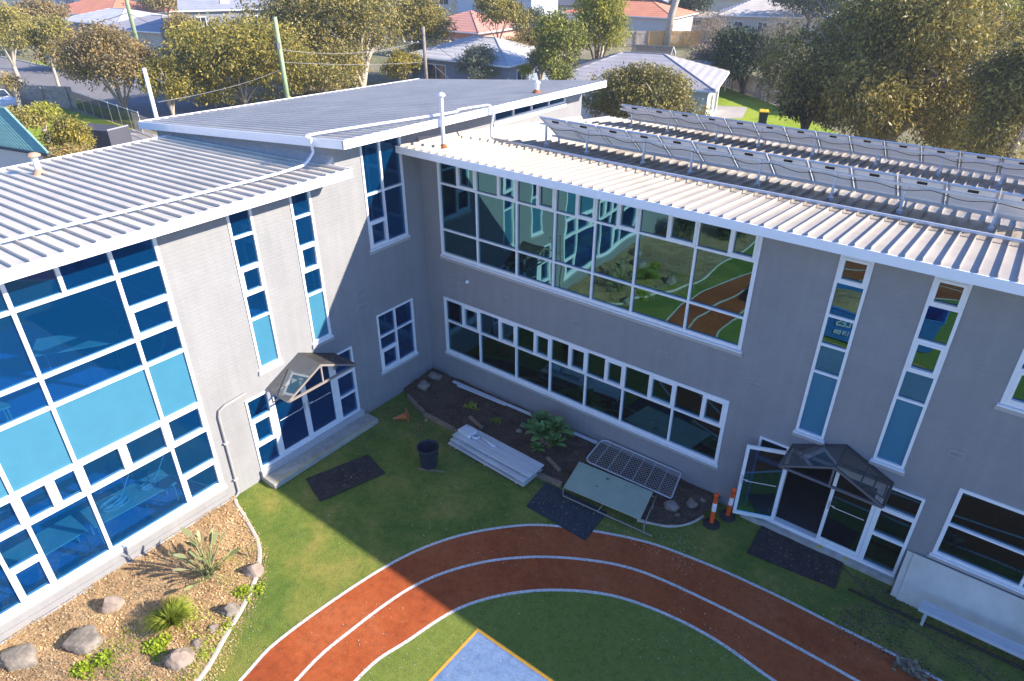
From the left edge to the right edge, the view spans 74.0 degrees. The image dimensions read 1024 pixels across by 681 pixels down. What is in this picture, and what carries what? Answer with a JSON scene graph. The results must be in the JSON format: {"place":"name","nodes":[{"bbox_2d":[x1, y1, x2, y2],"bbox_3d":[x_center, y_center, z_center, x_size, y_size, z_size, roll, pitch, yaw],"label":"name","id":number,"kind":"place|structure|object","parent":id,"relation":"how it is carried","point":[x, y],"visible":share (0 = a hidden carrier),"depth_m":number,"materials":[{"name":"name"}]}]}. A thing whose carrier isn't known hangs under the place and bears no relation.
{"place":"outdoors","nodes":[
{"label":"outdoors","id":0,"kind":"place"},
{"bbox_2d":[27,108,131,148],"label":"front lawn","id":1,"kind":"structure","parent":0,"point":[87,118],"depth_m":51.94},
{"bbox_2d":[1,103,50,129],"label":"scrub","id":2,"kind":"object","parent":1,"relation":"on","point":[23,119],"visible":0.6,"depth_m":43.29,"materials":[{"name":"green plant"}]},
{"bbox_2d":[19,100,64,145],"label":"leafy plant","id":3,"kind":"object","parent":1,"relation":"on","point":[47,110],"visible":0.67,"depth_m":43.99,"materials":[{"name":"green plant"}]},
{"bbox_2d":[71,90,142,130],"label":"fence","id":4,"kind":"object","parent":1,"relation":"on","point":[122,116],"visible":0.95,"depth_m":51.70,"materials":[{"name":"metal"}]},
{"bbox_2d":[0,57,228,118],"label":"street","id":5,"kind":"structure","parent":0,"point":[33,74],"depth_m":62.22,"materials":[{"name":"asphalt"}]},
{"bbox_2d":[59,8,169,36],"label":"house","id":6,"kind":"structure","parent":0,"point":[102,15],"depth_m":89.60,"materials":[{"name":"metal"}]},
{"bbox_2d":[61,0,173,22],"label":"house","id":7,"kind":"structure","parent":0,"point":[82,6],"depth_m":99.17,"materials":[{"name":"metal"}]},
{"bbox_2d":[130,129,157,141],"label":"driveway","id":8,"kind":"structure","parent":0,"point":[135,136],"depth_m":48.11,"materials":[{"name":"concrete"}]},
{"bbox_2d":[83,123,132,150],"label":"garden shed","id":9,"kind":"structure","parent":8,"relation":"on","point":[109,135],"depth_m":41.78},
{"bbox_2d":[105,15,183,59],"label":"house","id":10,"kind":"structure","parent":0,"point":[148,30],"depth_m":80.20,"materials":[{"name":"metal"}]},
{"bbox_2d":[177,0,269,29],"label":"house","id":11,"kind":"structure","parent":0,"point":[216,8],"depth_m":74.90,"materials":[{"name":"metal"}]},
{"bbox_2d":[417,10,526,43],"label":"house","id":12,"kind":"structure","parent":0,"point":[467,24],"depth_m":79.11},
{"bbox_2d":[458,0,557,16],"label":"house","id":13,"kind":"structure","parent":0,"point":[464,5],"depth_m":99.09,"materials":[{"name":"grey paint"}]},
{"bbox_2d":[0,0,1023,169],"bbox_3d":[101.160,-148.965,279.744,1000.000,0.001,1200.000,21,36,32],"label":"ground","id":14,"kind":"structure","parent":0,"point":[374,77],"depth_m":70.07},
{"bbox_2d":[0,1,31,81],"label":"golden tree","id":15,"kind":"object","parent":14,"relation":"on","point":[7,15],"visible":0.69,"depth_m":64.66,"materials":[{"name":"yellow plant"}]},
{"bbox_2d":[0,107,50,167],"bbox_3d":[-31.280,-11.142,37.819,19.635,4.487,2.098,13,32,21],"label":"green roofed house","id":16,"kind":"structure","parent":14,"relation":"on","point":[19,141],"depth_m":34.35,"materials":[{"name":"metal"}]},
{"bbox_2d":[2,0,71,44],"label":"gum tree","id":17,"kind":"object","parent":14,"relation":"on","point":[39,7],"visible":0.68,"depth_m":79.39,"materials":[{"name":"green plant"}]},
{"bbox_2d":[0,84,75,108],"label":"paling fence","id":18,"kind":"object","parent":14,"relation":"on","point":[62,96],"visible":0.66,"depth_m":56.00,"materials":[{"name":"wood"}]},
{"bbox_2d":[34,111,96,151],"bbox_3d":[-25.354,-11.304,39.133,2.767,3.648,3.323,21,36,32],"label":"yellow bush","id":19,"kind":"object","parent":14,"relation":"on","point":[70,130],"visible":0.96,"depth_m":38.46,"materials":[{"name":"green plant"}]},
{"bbox_2d":[41,18,157,108],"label":"gum tree","id":20,"kind":"object","parent":14,"relation":"on","point":[100,51],"visible":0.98,"depth_m":49.85,"materials":[{"name":"green plant"}]},
{"bbox_2d":[136,52,194,115],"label":"tree","id":21,"kind":"object","parent":14,"relation":"on","point":[172,84],"visible":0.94,"depth_m":50.61,"materials":[{"name":"green plant"}]},
{"bbox_2d":[146,10,319,109],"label":"tree","id":22,"kind":"object","parent":14,"relation":"on","point":[217,55],"visible":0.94,"depth_m":52.12,"materials":[{"name":"green plant"}]},
{"bbox_2d":[264,39,370,92],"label":"dark bush","id":23,"kind":"object","parent":14,"relation":"on","point":[330,73],"visible":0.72,"depth_m":56.92,"materials":[{"name":"green plant"}]},
{"bbox_2d":[230,0,423,86],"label":"gum tree","id":24,"kind":"object","parent":14,"relation":"on","point":[318,23],"visible":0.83,"depth_m":59.22,"materials":[{"name":"green plant"}]},
{"bbox_2d":[377,48,423,80],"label":"leafy bush","id":25,"kind":"object","parent":14,"relation":"on","point":[407,65],"visible":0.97,"depth_m":62.01,"materials":[{"name":"green plant"}]},
{"bbox_2d":[387,0,457,51],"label":"gum tree","id":26,"kind":"object","parent":14,"relation":"on","point":[430,12],"visible":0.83,"depth_m":65.33,"materials":[{"name":"green plant"}]},
{"bbox_2d":[453,43,503,79],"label":"olive bush","id":27,"kind":"object","parent":14,"relation":"on","point":[474,57],"visible":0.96,"depth_m":58.72,"materials":[{"name":"green plant"}]},
{"bbox_2d":[411,35,564,79],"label":"house","id":28,"kind":"structure","parent":14,"relation":"on","point":[511,56],"depth_m":62.06,"materials":[{"name":"metal"}]},
{"bbox_2d":[471,0,539,37],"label":"gum tree","id":29,"kind":"object","parent":14,"relation":"on","point":[500,11],"visible":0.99,"depth_m":62.14,"materials":[{"name":"green plant"}]},
{"bbox_2d":[0,78,1023,644],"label":"school building","id":30,"kind":"structure","parent":14,"relation":"on","point":[204,312],"depth_m":14.72,"materials":[{"name":"grey paint"}]},
{"bbox_2d":[0,237,227,626],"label":"window","id":31,"kind":"structure","parent":30,"relation":"in","point":[106,441],"depth_m":13.16,"materials":[{"name":"blue glass"}]},
{"bbox_2d":[226,208,283,375],"bbox_3d":[-5.763,-1.037,15.246,0.145,4.040,0.690,21,36,32],"label":"window","id":32,"kind":"structure","parent":30,"relation":"in","point":[241,227],"depth_m":15.18,"materials":[{"name":"blue glass"}]},
{"bbox_2d":[272,388,311,454],"bbox_3d":[-5.553,1.899,17.176,0.111,1.935,0.905,21,36,32],"label":"door","id":33,"kind":"structure","parent":30,"relation":"in","point":[292,420],"depth_m":17.30,"materials":[{"name":"blue glass"}]},
{"bbox_2d":[289,191,333,348],"bbox_3d":[-4.818,-1.653,16.309,0.145,4.040,0.670,21,36,32],"label":"window","id":34,"kind":"structure","parent":30,"relation":"in","point":[301,208],"depth_m":16.25,"materials":[{"name":"blue glass"}]},
{"bbox_2d":[303,366,338,436],"bbox_3d":[-4.996,1.536,17.802,0.111,1.935,0.910,21,36,32],"label":"door","id":35,"kind":"structure","parent":30,"relation":"in","point":[321,404],"depth_m":17.88,"materials":[{"name":"blue glass"}]},
{"bbox_2d":[359,136,410,254],"bbox_3d":[-3.263,-3.784,17.409,0.145,2.980,1.450,21,36,32],"label":"window","id":36,"kind":"structure","parent":30,"relation":"in","point":[382,167],"depth_m":17.43,"materials":[{"name":"blue glass"}]},
{"bbox_2d":[376,298,418,376],"bbox_3d":[-3.297,-0.104,19.495,0.145,1.960,1.480,21,36,32],"label":"window","id":37,"kind":"structure","parent":30,"relation":"in","point":[396,325],"depth_m":19.49,"materials":[{"name":"blue glass"}]},
{"bbox_2d":[493,97,566,126],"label":"window","id":38,"kind":"structure","parent":30,"relation":"in","point":[510,116],"depth_m":21.07,"materials":[{"name":"white glass"}]},
{"bbox_2d":[443,296,729,470],"bbox_3d":[1.442,0.881,17.818,8.650,1.980,0.145,21,36,32],"label":"window","id":39,"kind":"structure","parent":30,"relation":"in","point":[682,419],"depth_m":17.39,"materials":[{"name":"black glass"}]},
{"bbox_2d":[436,162,762,356],"bbox_3d":[1.462,-2.198,16.012,8.660,2.840,0.145,21,36,32],"label":"window","id":40,"kind":"structure","parent":30,"relation":"in","point":[687,279],"depth_m":15.57,"materials":[{"name":"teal glass"}]},
{"bbox_2d":[732,444,786,520],"bbox_3d":[5.533,3.201,15.158,0.872,1.990,0.366,19,35,29],"label":"open door","id":41,"kind":"structure","parent":30,"relation":"in","point":[761,480],"depth_m":15.16,"materials":[{"name":"clear glass"}]},
{"bbox_2d":[540,122,1023,231],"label":"panel rack","id":42,"kind":"object","parent":30,"relation":"on","point":[996,214],"visible":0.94,"depth_m":14.99,"materials":[{"name":"metal"}]},
{"bbox_2d":[659,136,704,164],"bbox_3d":[4.141,-4.611,16.506,0.844,0.783,1.041,21,36,32],"label":"solar panel","id":43,"kind":"object","parent":42,"relation":"attached to","point":[684,153],"visible":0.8,"depth_m":16.44,"materials":[{"name":"glass"}]},
{"bbox_2d":[693,141,739,170],"bbox_3d":[4.832,-4.344,16.047,0.844,0.783,1.041,21,36,32],"label":"solar panel","id":44,"kind":"object","parent":42,"relation":"on","point":[719,159],"visible":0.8,"depth_m":16.00,"materials":[{"name":"glass"}]},
{"bbox_2d":[729,147,775,177],"bbox_3d":[5.523,-4.077,15.587,0.844,0.783,1.041,21,36,32],"label":"solar panel","id":45,"kind":"object","parent":42,"relation":"attached to","point":[754,165],"visible":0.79,"depth_m":15.52,"materials":[{"name":"glass"}]},
{"bbox_2d":[767,153,813,184],"bbox_3d":[6.214,-3.810,15.127,0.844,0.783,1.041,21,36,32],"label":"solar panel","id":46,"kind":"object","parent":42,"relation":"attached to","point":[779,170],"visible":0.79,"depth_m":15.06,"materials":[{"name":"glass"}]},
{"bbox_2d":[808,160,854,191],"bbox_3d":[6.905,-3.543,14.668,0.844,0.783,1.041,21,36,32],"label":"solar panel","id":47,"kind":"object","parent":42,"relation":"attached to","point":[820,177],"visible":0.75,"depth_m":14.59,"materials":[{"name":"glass"}]},
{"bbox_2d":[852,167,897,199],"bbox_3d":[7.597,-3.276,14.208,0.844,0.783,1.041,21,36,32],"label":"solar panel","id":48,"kind":"object","parent":42,"relation":"attached to","point":[870,186],"visible":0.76,"depth_m":14.15,"materials":[{"name":"glass"}]},
{"bbox_2d":[899,175,946,207],"bbox_3d":[8.288,-3.009,13.748,0.844,0.783,1.041,21,36,32],"label":"solar panel","id":49,"kind":"object","parent":42,"relation":"attached to","point":[932,196],"visible":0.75,"depth_m":13.66,"materials":[{"name":"glass"}]},
{"bbox_2d":[945,183,1000,216],"bbox_3d":[8.979,-2.742,13.288,0.844,0.783,1.041,21,36,32],"label":"solar panel","id":50,"kind":"object","parent":42,"relation":"attached to","point":[987,206],"visible":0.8,"depth_m":13.22,"materials":[{"name":"glass"}]},
{"bbox_2d":[997,191,1023,221],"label":"solar panel","id":51,"kind":"object","parent":42,"relation":"on","point":[1009,210],"visible":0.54,"depth_m":12.95,"materials":[{"name":"glass"}]},
{"bbox_2d":[620,108,1023,185],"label":"panel rack","id":52,"kind":"object","parent":30,"relation":"on","point":[940,165],"visible":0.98,"depth_m":19.51,"materials":[{"name":"metal"}]},
{"bbox_2d":[885,141,921,163],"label":"solar panel","id":53,"kind":"object","parent":52,"relation":"on","point":[891,153],"visible":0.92,"depth_m":18.53,"materials":[{"name":"glass"}]},
{"bbox_2d":[922,146,960,169],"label":"solar panel","id":54,"kind":"object","parent":52,"relation":"on","point":[934,159],"visible":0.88,"depth_m":18.03,"materials":[{"name":"glass"}]},
{"bbox_2d":[960,151,1001,175],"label":"solar panel","id":55,"kind":"object","parent":52,"relation":"on","point":[984,167],"visible":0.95,"depth_m":17.59,"materials":[{"name":"glass"}]},
{"bbox_2d":[791,255,874,444],"bbox_3d":[6.214,0.294,13.233,0.670,4.160,0.145,21,36,32],"label":"window","id":56,"kind":"structure","parent":30,"relation":"in","point":[853,275],"depth_m":13.13,"materials":[{"name":"teal glass"}]},
{"bbox_2d":[816,472,875,556],"bbox_3d":[7.083,3.670,14.351,0.875,1.990,0.111,21,36,32],"label":"door","id":57,"kind":"structure","parent":30,"relation":"in","point":[845,522],"depth_m":14.45,"materials":[{"name":"black glass"}]},
{"bbox_2d":[868,276,972,476],"bbox_3d":[7.415,0.758,12.435,0.660,4.160,0.145,21,36,32],"label":"window","id":58,"kind":"structure","parent":30,"relation":"in","point":[946,301],"depth_m":12.31,"materials":[{"name":"teal glass"}]},
{"bbox_2d":[927,488,1023,597],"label":"window","id":59,"kind":"structure","parent":30,"relation":"in","point":[981,537],"depth_m":12.84,"materials":[{"name":"black glass"}]},
{"bbox_2d":[993,349,1023,417],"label":"window","id":60,"kind":"structure","parent":30,"relation":"in","point":[1012,401],"depth_m":11.51,"materials":[{"name":"white glass"}]},
{"bbox_2d":[527,6,590,69],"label":"green tree","id":61,"kind":"object","parent":14,"relation":"on","point":[557,31],"visible":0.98,"depth_m":52.56,"materials":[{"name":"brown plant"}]},
{"bbox_2d":[539,58,578,79],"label":"green shrub","id":62,"kind":"object","parent":14,"relation":"on","point":[560,70],"visible":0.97,"depth_m":48.22,"materials":[{"name":"green plant"}]},
{"bbox_2d":[569,0,634,59],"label":"lime tree","id":63,"kind":"object","parent":14,"relation":"on","point":[600,15],"visible":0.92,"depth_m":55.27,"materials":[{"name":"green plant"}]},
{"bbox_2d":[548,52,729,118],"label":"house","id":64,"kind":"structure","parent":14,"relation":"on","point":[710,80],"depth_m":51.08,"materials":[{"name":"metal"}]},
{"bbox_2d":[581,59,712,119],"bbox_3d":[6.646,-10.552,34.577,7.400,6.923,4.756,21,36,32],"label":"round gum","id":65,"kind":"object","parent":14,"relation":"on","point":[648,85],"visible":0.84,"depth_m":32.89,"materials":[{"name":"green plant"}]},
{"bbox_2d":[648,31,700,46],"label":"paling fence","id":66,"kind":"object","parent":14,"relation":"on","point":[674,38],"visible":0.75,"depth_m":89.99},
{"bbox_2d":[688,5,735,43],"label":"bare tree","id":67,"kind":"object","parent":14,"relation":"on","point":[710,19],"visible":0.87,"depth_m":87.84,"materials":[{"name":"grey plant"}]},
{"bbox_2d":[718,0,836,40],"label":"house","id":68,"kind":"structure","parent":14,"relation":"on","point":[747,12],"depth_m":97.53,"materials":[{"name":"ceramic"}]},
{"bbox_2d":[768,0,855,41],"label":"dark tree","id":69,"kind":"object","parent":14,"relation":"on","point":[810,5],"visible":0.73,"depth_m":90.66,"materials":[{"name":"green plant"}]},
{"bbox_2d":[746,0,1023,155],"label":"gum tree","id":70,"kind":"object","parent":14,"relation":"on","point":[872,55],"visible":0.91,"depth_m":36.12,"materials":[{"name":"green plant"}]},
{"bbox_2d":[950,35,1023,175],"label":"gum tree","id":71,"kind":"object","parent":14,"relation":"on","point":[999,89],"visible":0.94,"depth_m":31.28,"materials":[{"name":"green plant"}]},
{"bbox_2d":[358,591,770,680],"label":"infield turf","id":72,"kind":"structure","parent":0,"point":[558,635],"depth_m":13.06,"materials":[{"name":"plant"}]},
{"bbox_2d":[432,632,547,680],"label":"play court","id":73,"kind":"object","parent":72,"relation":"on","point":[485,657],"visible":1,"depth_m":12.64,"materials":[{"name":"blue rubber"}]},
{"bbox_2d":[428,628,553,680],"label":"court marking","id":74,"kind":"object","parent":73,"relation":"on","point":[496,643],"visible":1,"depth_m":12.83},
{"bbox_2d":[201,391,1023,680],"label":"courtyard turf","id":75,"kind":"structure","parent":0,"point":[380,515],"depth_m":15.44,"materials":[{"name":"plant"}]},
{"bbox_2d":[0,496,256,680],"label":"mulched garden","id":76,"kind":"object","parent":75,"relation":"on","point":[50,637],"visible":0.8,"depth_m":13.75,"materials":[{"name":"brown soil"}]},
{"bbox_2d":[0,643,37,671],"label":"rock","id":77,"kind":"object","parent":76,"relation":"on","point":[21,657],"visible":0.94,"depth_m":12.57,"materials":[{"name":"stone"}]},
{"bbox_2d":[60,625,104,654],"bbox_3d":[-8.195,5.799,13.045,0.802,0.432,0.552,5,30,8],"label":"rock","id":78,"kind":"object","parent":76,"relation":"on","point":[84,640],"visible":0.93,"depth_m":12.87,"materials":[{"name":"stone"}]},
{"bbox_2d":[0,496,257,680],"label":"bark chips","id":79,"kind":"object","parent":76,"relation":"on","point":[51,627],"visible":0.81,"depth_m":13.65,"materials":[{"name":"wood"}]},
{"bbox_2d":[139,631,172,662],"bbox_3d":[-6.746,5.807,12.868,0.607,0.145,0.675,-16,34,-25],"label":"lime weed","id":80,"kind":"object","parent":76,"relation":"on","point":[153,644],"visible":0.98,"depth_m":12.89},
{"bbox_2d":[139,593,197,638],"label":"tufted grass","id":81,"kind":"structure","parent":76,"relation":"on","point":[175,611],"depth_m":13.20,"materials":[{"name":"plant"}]},
{"bbox_2d":[85,540,257,680],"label":"weeds","id":82,"kind":"object","parent":76,"relation":"on","point":[205,642],"visible":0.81,"depth_m":12.98,"materials":[{"name":"plant"}]},
{"bbox_2d":[164,647,195,670],"bbox_3d":[-6.185,5.937,12.672,0.557,0.518,0.447,-7,31,-12],"label":"rock","id":83,"kind":"object","parent":76,"relation":"on","point":[178,659],"visible":0.83,"depth_m":12.53,"materials":[{"name":"stone"}]},
{"bbox_2d":[169,524,240,592],"bbox_3d":[-6.355,4.383,14.024,1.240,1.458,1.296,21,36,32],"label":"paddle leaf plant","id":84,"kind":"object","parent":76,"relation":"on","point":[209,568],"visible":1,"depth_m":14.17,"materials":[{"name":"plant"}]},
{"bbox_2d":[195,499,261,680],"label":"garden kerb","id":85,"kind":"structure","parent":75,"relation":"on","point":[227,633],"depth_m":13.73,"materials":[{"name":"concrete"}]},
{"bbox_2d":[306,454,384,500],"bbox_3d":[-4.193,3.422,17.147,1.746,0.030,0.965,-19,35,-30],"label":"rubber mat","id":86,"kind":"object","parent":75,"relation":"on","point":[332,484],"visible":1,"depth_m":17.12,"materials":[{"name":"rubber"}]},
{"bbox_2d":[417,439,438,469],"bbox_3d":[-2.134,2.951,17.390,0.566,0.630,0.566,-4,30,-6],"label":"rubbish bin","id":87,"kind":"object","parent":75,"relation":"on","point":[427,449],"visible":1,"depth_m":17.33,"materials":[{"name":"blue plastic"}]},
{"bbox_2d":[407,394,562,487],"bbox_3d":[-1.019,2.669,18.403,5.780,0.140,0.373,24,38,35],"label":"timber edging","id":88,"kind":"object","parent":75,"relation":"on","point":[540,475],"visible":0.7,"depth_m":18.89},
{"bbox_2d":[448,441,542,486],"bbox_3d":[-0.462,3.037,17.734,2.600,0.096,0.796,23,37,34],"label":"plank bench","id":89,"kind":"object","parent":75,"relation":"on","point":[470,454],"visible":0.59,"depth_m":17.38,"materials":[{"name":"wood"}]},
{"bbox_2d":[450,437,537,482],"bbox_3d":[-0.489,2.976,17.620,2.560,0.096,0.594,24,38,35],"label":"plank bench","id":90,"kind":"object","parent":89,"relation":"on","point":[515,474],"visible":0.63,"depth_m":17.34,"materials":[{"name":"wood"}]},
{"bbox_2d":[452,425,543,477],"bbox_3d":[-0.390,2.849,17.619,2.620,0.096,0.594,23,37,33],"label":"plank bench","id":91,"kind":"object","parent":90,"relation":"on","point":[517,461],"visible":0.76,"depth_m":17.42,"materials":[{"name":"wood"}]},
{"bbox_2d":[403,368,719,524],"bbox_3d":[0.658,2.730,18.113,9.429,0.151,1.990,21,36,32],"label":"soil bed","id":92,"kind":"object","parent":75,"relation":"on","point":[482,420],"visible":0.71,"depth_m":17.94,"materials":[{"name":"soil"}]},
{"bbox_2d":[521,409,574,451],"bbox_3d":[0.870,2.448,17.931,1.465,0.831,1.349,21,36,32],"label":"rosette plant","id":93,"kind":"object","parent":92,"relation":"on","point":[542,428],"visible":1,"depth_m":17.83,"materials":[{"name":"green plant"}]},
{"bbox_2d":[586,439,680,498],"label":"gate","id":94,"kind":"structure","parent":92,"relation":"on","point":[641,456],"depth_m":16.91,"materials":[{"name":"metal"}]},
{"bbox_2d":[527,482,606,539],"bbox_3d":[1.260,4.017,16.151,1.797,0.031,1.074,21,36,32],"label":"rubber mat","id":95,"kind":"object","parent":75,"relation":"on","point":[579,523],"visible":1,"depth_m":16.11,"materials":[{"name":"rubber"}]},
{"bbox_2d":[242,526,935,680],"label":"running track","id":96,"kind":"structure","parent":75,"relation":"on","point":[293,655],"depth_m":13.88,"materials":[{"name":"red rubber"}]},
{"bbox_2d":[238,524,942,680],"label":"track marking","id":97,"kind":"object","parent":96,"relation":"on","point":[320,655],"visible":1,"depth_m":13.88,"materials":[{"name":"paint"}]},
{"bbox_2d":[563,462,656,536],"bbox_3d":[2.407,3.778,16.273,2.541,0.322,1.261,21,36,32],"label":"table","id":98,"kind":"object","parent":75,"relation":"on","point":[609,490],"visible":1,"depth_m":16.27,"materials":[{"name":"green laminate"}]},
{"bbox_2d":[747,525,842,588],"bbox_3d":[6.181,4.751,14.857,1.858,0.032,0.992,21,36,32],"label":"rubber mat","id":99,"kind":"object","parent":75,"relation":"on","point":[762,547],"visible":1,"depth_m":14.86,"materials":[{"name":"rubber"}]},
{"bbox_2d":[892,650,930,680],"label":"dry leaves","id":100,"kind":"object","parent":75,"relation":"on","point":[910,666],"visible":1,"depth_m":12.55,"materials":[{"name":"grey plant"}]},
{"bbox_2d":[832,575,1023,680],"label":"mud litter","id":101,"kind":"object","parent":75,"relation":"on","point":[862,620],"visible":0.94,"depth_m":13.26,"materials":[{"name":"soil"}]},
{"bbox_2d":[848,588,1023,669],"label":"black pipe","id":102,"kind":"object","parent":75,"relation":"on","point":[941,631],"visible":1,"depth_m":13.25,"materials":[{"name":"plastic"}]},
{"bbox_2d":[896,553,1023,645],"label":"leaning board","id":103,"kind":"object","parent":75,"relation":"on","point":[986,606],"visible":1,"depth_m":13.29,"materials":[{"name":"beige laminate"}]},
{"bbox_2d":[918,599,1023,659],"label":"aluminium bench","id":104,"kind":"object","parent":75,"relation":"on","point":[926,608],"visible":1,"depth_m":12.85,"materials":[{"name":"metal"}]},
{"bbox_2d":[562,0,697,42],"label":"house","id":105,"kind":"structure","parent":0,"point":[644,16],"depth_m":94.34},
{"bbox_2d":[717,86,886,158],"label":"back lawn","id":106,"kind":"structure","parent":0,"point":[734,98],"depth_m":56.08,"materials":[{"name":"plant"}]},
{"bbox_2d":[702,22,783,93],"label":"dark tree","id":107,"kind":"object","parent":106,"relation":"on","point":[733,49],"visible":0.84,"depth_m":58.96,"materials":[{"name":"green plant"}]},
{"bbox_2d":[722,72,781,105],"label":"paling fence","id":108,"kind":"object","parent":106,"relation":"on","point":[751,89],"visible":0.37,"depth_m":60.19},
{"bbox_2d":[773,55,849,129],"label":"dark tree","id":109,"kind":"object","parent":106,"relation":"on","point":[804,124],"visible":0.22,"depth_m":41.09,"materials":[{"name":"green plant"}]},
{"label":"nature strip","id":110,"kind":"structure","parent":0,"visible":0},
{"bbox_2d":[1,11,79,85],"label":"golden tree","id":111,"kind":"object","parent":110,"relation":"on","point":[34,37],"visible":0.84,"depth_m":56.20,"materials":[{"name":"yellow plant"}]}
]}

